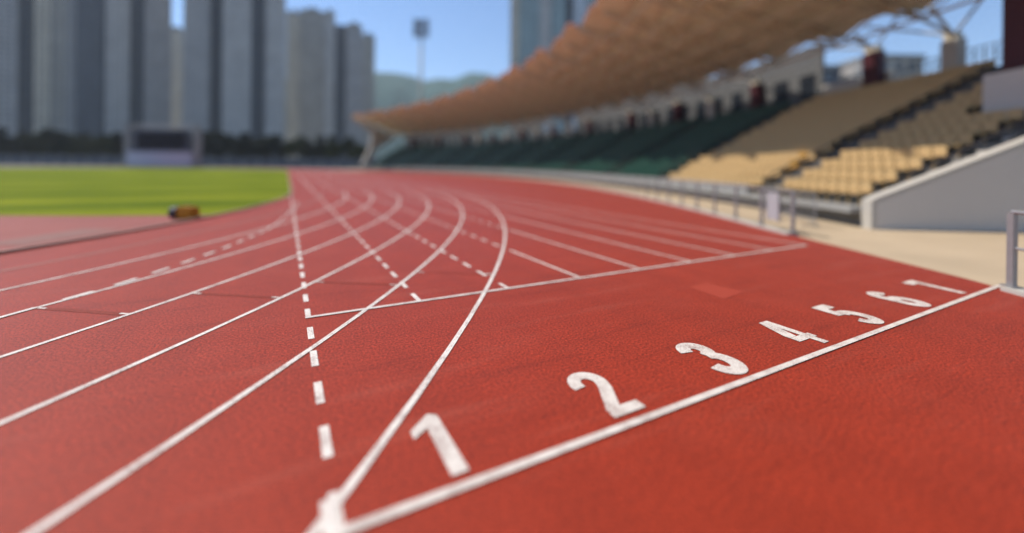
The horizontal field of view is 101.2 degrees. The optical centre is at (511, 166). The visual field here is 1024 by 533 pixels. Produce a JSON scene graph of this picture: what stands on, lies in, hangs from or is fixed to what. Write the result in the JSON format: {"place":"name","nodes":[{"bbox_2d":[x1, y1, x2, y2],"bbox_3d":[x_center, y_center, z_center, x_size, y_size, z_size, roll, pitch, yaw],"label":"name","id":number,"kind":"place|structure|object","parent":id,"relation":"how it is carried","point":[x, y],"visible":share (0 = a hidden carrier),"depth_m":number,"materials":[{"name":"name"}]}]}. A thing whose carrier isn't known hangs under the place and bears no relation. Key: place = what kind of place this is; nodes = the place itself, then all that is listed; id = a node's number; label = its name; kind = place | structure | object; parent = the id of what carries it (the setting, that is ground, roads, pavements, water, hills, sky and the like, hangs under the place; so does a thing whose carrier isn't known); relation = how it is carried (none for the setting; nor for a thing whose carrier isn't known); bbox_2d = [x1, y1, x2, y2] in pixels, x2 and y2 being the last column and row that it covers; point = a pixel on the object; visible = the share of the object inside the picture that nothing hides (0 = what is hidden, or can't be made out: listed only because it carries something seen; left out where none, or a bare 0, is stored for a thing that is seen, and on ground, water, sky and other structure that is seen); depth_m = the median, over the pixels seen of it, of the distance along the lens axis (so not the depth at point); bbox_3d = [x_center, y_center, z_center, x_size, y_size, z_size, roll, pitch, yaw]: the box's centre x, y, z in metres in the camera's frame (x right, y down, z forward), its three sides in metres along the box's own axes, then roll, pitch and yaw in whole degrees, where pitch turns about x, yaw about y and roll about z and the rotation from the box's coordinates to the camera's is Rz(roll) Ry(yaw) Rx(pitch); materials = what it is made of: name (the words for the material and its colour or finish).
{"place":"outdoors","nodes":[
{"label":"outdoors","id":0,"kind":"place"},
{"bbox_2d":[0,215,207,249],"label":"infield area","id":1,"kind":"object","parent":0,"point":[15,226],"visible":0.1,"depth_m":11.06,"materials":[{"name":"rubber"}]},
{"bbox_2d":[0,229,118,244],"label":"runup mat","id":2,"kind":"object","parent":1,"relation":"on","point":[45,237],"visible":1,"depth_m":9.15,"materials":[{"name":"red rubber"}]},
{"bbox_2d":[168,205,199,218],"bbox_3d":[-9.574,1.315,12.285,0.720,0.422,0.373,1,0,0],"label":"equipment bag","id":3,"kind":"object","parent":1,"relation":"on","point":[183,212],"visible":1,"depth_m":12.16,"materials":[{"name":"orange fabric"}]},
{"bbox_2d":[75,0,171,155],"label":"apartment tower","id":4,"kind":"structure","parent":0,"point":[123,62],"depth_m":248.41,"materials":[{"name":"grey concrete"}]},
{"bbox_2d":[0,168,290,215],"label":"infield grass","id":5,"kind":"structure","parent":0,"point":[88,191],"depth_m":24.43,"materials":[{"name":"green plant"}]},
{"bbox_2d":[171,26,182,128],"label":"apartment tower","id":6,"kind":"structure","parent":0,"point":[176,75],"depth_m":379.98,"materials":[{"name":"grey concrete"}]},
{"bbox_2d":[0,164,362,170],"bbox_3d":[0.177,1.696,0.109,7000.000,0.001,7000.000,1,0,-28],"label":"ground","id":7,"kind":"structure","parent":0,"point":[345,169],"depth_m":137.40,"materials":[{"name":"grey concrete"}]},
{"bbox_2d":[0,127,28,154],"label":"broadleaf tree","id":8,"kind":"object","parent":7,"relation":"on","point":[8,146],"visible":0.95,"depth_m":165.08,"materials":[{"name":"green plant"}]},
{"bbox_2d":[10,131,28,154],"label":"broadleaf tree","id":9,"kind":"object","parent":7,"relation":"on","point":[18,136],"visible":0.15,"depth_m":181.58,"materials":[{"name":"green plant"}]},
{"bbox_2d":[18,132,53,154],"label":"broadleaf tree","id":10,"kind":"object","parent":7,"relation":"on","point":[37,144],"visible":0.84,"depth_m":170.66,"materials":[{"name":"green plant"}]},
{"bbox_2d":[0,0,75,155],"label":"apartment tower","id":11,"kind":"structure","parent":7,"relation":"on","point":[37,58],"depth_m":233.45,"materials":[{"name":"grey concrete"}]},
{"bbox_2d":[40,127,73,155],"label":"broadleaf tree","id":12,"kind":"object","parent":7,"relation":"on","point":[51,134],"visible":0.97,"depth_m":165.66,"materials":[{"name":"green plant"}]},
{"bbox_2d":[61,133,93,155],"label":"broadleaf tree","id":13,"kind":"object","parent":7,"relation":"on","point":[75,149],"visible":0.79,"depth_m":168.75,"materials":[{"name":"green plant"}]},
{"bbox_2d":[78,132,105,155],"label":"broadleaf tree","id":14,"kind":"object","parent":7,"relation":"on","point":[83,134],"visible":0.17,"depth_m":182.57,"materials":[{"name":"green plant"}]},
{"bbox_2d":[82,135,118,155],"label":"broadleaf tree","id":15,"kind":"object","parent":7,"relation":"on","point":[102,143],"visible":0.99,"depth_m":166.92,"materials":[{"name":"green plant"}]},
{"bbox_2d":[100,134,123,155],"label":"broadleaf tree","id":16,"kind":"object","parent":7,"relation":"on","point":[106,135],"visible":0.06,"depth_m":181.65,"materials":[{"name":"green plant"}]},
{"bbox_2d":[107,131,123,155],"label":"broadleaf tree","id":17,"kind":"object","parent":7,"relation":"on","point":[116,136],"visible":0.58,"depth_m":171.43,"materials":[{"name":"green plant"}]},
{"bbox_2d":[123,124,201,167],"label":"scoreboard","id":18,"kind":"object","parent":7,"relation":"on","point":[153,147],"visible":0.98,"depth_m":123.71,"materials":[{"name":"grey metal"}]},
{"bbox_2d":[0,155,380,167],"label":"perimeter wall","id":19,"kind":"structure","parent":7,"relation":"on","point":[206,161],"depth_m":160.00,"materials":[{"name":"grey concrete"}]},
{"bbox_2d":[191,130,214,156],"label":"broadleaf tree","id":20,"kind":"object","parent":7,"relation":"on","point":[208,144],"visible":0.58,"depth_m":168.04,"materials":[{"name":"green plant"}]},
{"bbox_2d":[202,135,224,156],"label":"broadleaf tree","id":21,"kind":"object","parent":7,"relation":"on","point":[214,148],"visible":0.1,"depth_m":182.28,"materials":[{"name":"green plant"}]},
{"bbox_2d":[211,131,234,156],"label":"broadleaf tree","id":22,"kind":"object","parent":7,"relation":"on","point":[226,140],"visible":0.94,"depth_m":168.18,"materials":[{"name":"green plant"}]},
{"bbox_2d":[220,133,242,157],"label":"broadleaf tree","id":23,"kind":"object","parent":7,"relation":"on","point":[230,151],"visible":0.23,"depth_m":182.22,"materials":[{"name":"green plant"}]},
{"bbox_2d":[231,131,262,157],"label":"broadleaf tree","id":24,"kind":"object","parent":7,"relation":"on","point":[244,141],"visible":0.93,"depth_m":164.60,"materials":[{"name":"green plant"}]},
{"bbox_2d":[248,136,265,157],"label":"broadleaf tree","id":25,"kind":"object","parent":7,"relation":"on","point":[256,155],"visible":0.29,"depth_m":183.61,"materials":[{"name":"green plant"}]},
{"bbox_2d":[256,134,278,157],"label":"broadleaf tree","id":26,"kind":"object","parent":7,"relation":"on","point":[266,143],"visible":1,"depth_m":169.61,"materials":[{"name":"green plant"}]},
{"bbox_2d":[270,134,294,157],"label":"broadleaf tree","id":27,"kind":"object","parent":7,"relation":"on","point":[280,153],"visible":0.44,"depth_m":181.38,"materials":[{"name":"green plant"}]},
{"bbox_2d":[280,137,306,157],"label":"broadleaf tree","id":28,"kind":"object","parent":7,"relation":"on","point":[292,147],"visible":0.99,"depth_m":166.53,"materials":[{"name":"green plant"}]},
{"bbox_2d":[297,136,313,157],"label":"broadleaf tree","id":29,"kind":"object","parent":7,"relation":"on","point":[306,141],"visible":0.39,"depth_m":182.98,"materials":[{"name":"green plant"}]},
{"bbox_2d":[302,135,326,158],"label":"broadleaf tree","id":30,"kind":"object","parent":7,"relation":"on","point":[318,146],"visible":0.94,"depth_m":170.76,"materials":[{"name":"green plant"}]},
{"bbox_2d":[316,135,336,158],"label":"broadleaf tree","id":31,"kind":"object","parent":7,"relation":"on","point":[324,156],"visible":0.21,"depth_m":182.82,"materials":[{"name":"green plant"}]},
{"bbox_2d":[324,140,344,158],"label":"broadleaf tree","id":32,"kind":"object","parent":7,"relation":"on","point":[335,151],"visible":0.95,"depth_m":163.31,"materials":[{"name":"green plant"}]},
{"bbox_2d":[341,137,356,158],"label":"broadleaf tree","id":33,"kind":"object","parent":7,"relation":"on","point":[348,143],"visible":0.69,"depth_m":182.95,"materials":[{"name":"green plant"}]},
{"bbox_2d":[347,142,367,167],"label":"broadleaf tree","id":34,"kind":"object","parent":7,"relation":"on","point":[359,150],"visible":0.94,"depth_m":159.29,"materials":[{"name":"green plant"}]},
{"bbox_2d":[413,19,429,101],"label":"floodlight mast","id":35,"kind":"object","parent":7,"relation":"on","point":[421,41],"visible":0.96,"depth_m":149.44,"materials":[{"name":"metal"}]},
{"bbox_2d":[182,0,285,157],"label":"apartment tower","id":36,"kind":"structure","parent":0,"point":[234,54],"depth_m":246.23,"materials":[{"name":"grey concrete"}]},
{"bbox_2d":[285,7,375,158],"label":"apartment tower","id":37,"kind":"structure","parent":0,"point":[330,77],"depth_m":344.48,"materials":[{"name":"grey concrete"}]},
{"bbox_2d":[49,72,708,158],"bbox_3d":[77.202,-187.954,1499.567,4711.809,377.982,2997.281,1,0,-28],"label":"hills","id":38,"kind":"structure","parent":0,"point":[395,90],"depth_m":1328.55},
{"bbox_2d":[0,167,1023,532],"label":"running track","id":39,"kind":"structure","parent":0,"point":[354,351],"depth_m":3.34,"materials":[{"name":"red rubber"}]},
{"bbox_2d":[0,168,292,254],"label":"track kerb","id":40,"kind":"structure","parent":39,"relation":"on","point":[12,250],"depth_m":9.85,"materials":[{"name":"white concrete"}]},
{"bbox_2d":[49,0,1002,107],"label":"sky","id":41,"kind":"structure","parent":0,"point":[465,36],"materials":[{"name":"blue"}]},
{"bbox_2d":[509,0,609,135],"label":"apartment tower","id":42,"kind":"structure","parent":0,"point":[535,25],"depth_m":252.47,"materials":[{"name":"grey concrete"}]},
{"bbox_2d":[356,170,1023,287],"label":"concourse","id":43,"kind":"structure","parent":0,"point":[979,256],"depth_m":9.90,"materials":[{"name":"beige concrete"}]},
{"bbox_2d":[409,167,798,235],"bbox_3d":[-4.059,0.931,55.270,10.042,1.140,91.883,1,0,-20],"label":"track fence","id":44,"kind":"object","parent":43,"relation":"on","point":[766,227],"visible":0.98,"depth_m":16.45,"materials":[{"name":"metal"}]},
{"bbox_2d":[766,191,779,221],"bbox_3d":[6.974,1.060,11.236,0.040,0.770,0.609,1,0,4],"label":"notice board","id":45,"kind":"object","parent":44,"relation":"attached to","point":[772,206],"visible":1,"depth_m":11.20,"materials":[{"name":"metal"}]},
{"bbox_2d":[351,0,1023,231],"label":"grandstand","id":46,"kind":"object","parent":43,"relation":"on","point":[875,146],"visible":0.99,"depth_m":30.42,"materials":[{"name":"wood"}]},
{"bbox_2d":[775,191,819,225],"bbox_3d":[8.750,1.244,13.066,0.500,0.968,2.039,1,0,3],"label":"crowd barrier","id":47,"kind":"object","parent":43,"relation":"on","point":[814,219],"visible":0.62,"depth_m":12.39,"materials":[{"name":"metal"}]},
{"bbox_2d":[999,210,1023,296],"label":"track fence","id":48,"kind":"object","parent":43,"relation":"on","point":[1012,249],"visible":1,"depth_m":5.81,"materials":[{"name":"metal"}]},
{"bbox_2d":[824,65,842,85],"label":"building","id":49,"kind":"structure","parent":0,"point":[832,74],"depth_m":65.97,"materials":[{"name":"grey concrete"}]},
{"bbox_2d":[836,57,885,81],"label":"building","id":50,"kind":"structure","parent":0,"point":[851,69],"depth_m":65.50,"materials":[{"name":"grey concrete"}]},
{"bbox_2d":[885,54,925,79],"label":"building","id":51,"kind":"structure","parent":0,"point":[893,61],"depth_m":69.96,"materials":[{"name":"grey concrete"}]}
]}

